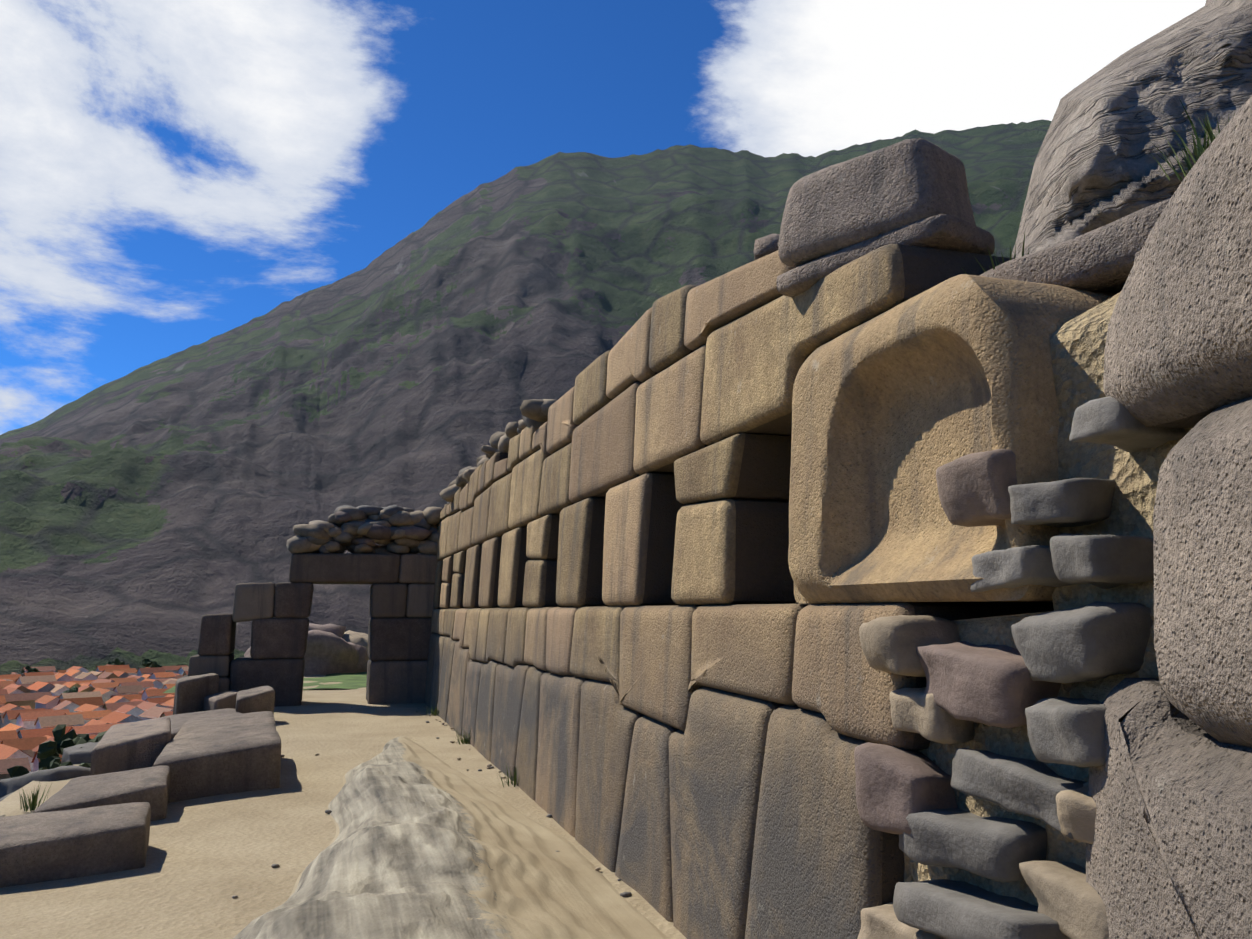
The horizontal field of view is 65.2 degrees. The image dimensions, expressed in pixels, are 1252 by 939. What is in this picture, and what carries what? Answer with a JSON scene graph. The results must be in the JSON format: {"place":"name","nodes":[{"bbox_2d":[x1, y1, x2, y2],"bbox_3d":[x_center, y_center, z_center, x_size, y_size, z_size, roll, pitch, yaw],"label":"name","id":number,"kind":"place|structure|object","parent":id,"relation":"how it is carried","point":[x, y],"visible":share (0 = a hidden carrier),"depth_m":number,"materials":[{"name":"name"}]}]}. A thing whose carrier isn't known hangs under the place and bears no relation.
{"place":"outdoors","nodes":[
{"label":"outdoors","id":0,"kind":"place"},
{"bbox_2d":[21,658,183,692],"bbox_3d":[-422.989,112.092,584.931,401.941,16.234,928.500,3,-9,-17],"label":"valley tree","id":1,"kind":"object","parent":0,"point":[145,662],"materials":[{"name":"green plant"}]},
{"bbox_2d":[0,119,1051,938],"bbox_3d":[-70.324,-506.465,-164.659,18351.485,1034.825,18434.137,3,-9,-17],"label":"mountain terrain","id":2,"kind":"structure","parent":0,"point":[154,511],"depth_m":979.52,"materials":[{"name":"grey stone"}]},
{"bbox_2d":[0,742,98,816],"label":"terrace edge rocks","id":3,"kind":"object","parent":2,"relation":"on","point":[76,754],"visible":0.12,"depth_m":9.48,"materials":[{"name":"stone"}]},
{"bbox_2d":[7,724,107,777],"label":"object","id":4,"kind":"object","parent":2,"relation":"on","point":[49,752],"visible":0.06,"depth_m":10.86,"materials":[{"name":"green plant"}]},
{"bbox_2d":[0,667,187,779],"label":"town houses","id":5,"kind":"structure","parent":2,"relation":"on","point":[72,706],"depth_m":315.21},
{"bbox_2d":[0,664,188,773],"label":"town roofs","id":6,"kind":"structure","parent":5,"relation":"attached to","point":[12,742],"depth_m":305.41,"materials":[{"name":"orange tile"}]},
{"bbox_2d":[0,673,280,887],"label":"stone blocks","id":7,"kind":"structure","parent":2,"relation":"on","point":[143,773],"depth_m":8.40,"materials":[{"name":"grey stone"}]},
{"bbox_2d":[163,672,366,692],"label":"grass","id":8,"kind":"structure","parent":2,"relation":"on","point":[357,680],"depth_m":22.31,"materials":[{"name":"green plant"}]},
{"bbox_2d":[173,553,438,714],"bbox_3d":[-5.556,2.958,17.363,4.298,2.920,1.023,3,-9,-17],"label":"stone gateway","id":9,"kind":"object","parent":2,"relation":"on","point":[401,607],"visible":0.77,"depth_m":17.08,"materials":[{"name":"grey stone"}]},
{"bbox_2d":[244,623,368,675],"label":"boulders","id":10,"kind":"structure","parent":2,"relation":"on","point":[333,649],"depth_m":24.89,"materials":[{"name":"stone"}]},
{"bbox_2d":[195,707,631,897],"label":"path pebbles","id":11,"kind":"object","parent":2,"relation":"on","point":[623,894],"visible":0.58,"depth_m":7.82,"materials":[{"name":"stone"}]},
{"bbox_2d":[233,735,667,938],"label":"bedrock outcrop","id":12,"kind":"object","parent":2,"relation":"on","point":[425,844],"visible":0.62,"depth_m":5.29,"materials":[{"name":"beige stone"}]},
{"bbox_2d":[19,98,1234,811],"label":"grass tufts","id":13,"kind":"object","parent":2,"relation":"on","point":[1197,152],"visible":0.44,"depth_m":3.55,"materials":[{"name":"green plant"}]},
{"bbox_2d":[424,244,1053,938],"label":"stone wall","id":14,"kind":"structure","parent":2,"relation":"on","point":[654,684],"depth_m":5.28,"materials":[{"name":"brown stone"}]},
{"bbox_2d":[286,399,556,555],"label":"rubble stones","id":15,"kind":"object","parent":14,"relation":"on","point":[395,529],"visible":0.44,"depth_m":17.43,"materials":[{"name":"grey stone"}]},
{"bbox_2d":[788,274,1117,602],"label":"stone block","id":16,"kind":"structure","parent":14,"relation":"on","point":[894,408],"depth_m":3.45,"materials":[{"name":"stone"}]},
{"bbox_2d":[753,138,1170,297],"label":"loose blocks","id":17,"kind":"object","parent":14,"relation":"on","point":[912,192],"depth_m":3.86,"materials":[{"name":"stone"}]},
{"bbox_2d":[854,396,1185,938],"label":"stacked stones","id":18,"kind":"object","parent":2,"relation":"on","point":[908,797],"visible":0.62,"depth_m":2.75,"materials":[{"name":"grey stone"}]},
{"bbox_2d":[904,292,1191,905],"bbox_3d":[1.993,0.524,3.208,1.965,3.700,1.900,3,-9,-17],"label":"rubble wall core","id":19,"kind":"object","parent":2,"relation":"on","point":[1077,344],"visible":0.17,"depth_m":2.81,"materials":[{"name":"beige stone"}]},
{"bbox_2d":[1012,0,1251,257],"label":"rock outcrop","id":20,"kind":"object","parent":2,"relation":"on","point":[1096,165],"visible":0.29,"depth_m":8.20,"materials":[{"name":"grey stone"}]},
{"bbox_2d":[1086,96,1251,938],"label":"boulders","id":21,"kind":"structure","parent":2,"relation":"on","point":[1169,853],"depth_m":2.03,"materials":[{"name":"stone"}]},
{"bbox_2d":[0,0,1205,434],"label":"sky","id":22,"kind":"structure","parent":0,"point":[174,174],"materials":[{"name":"blue"}]}
]}

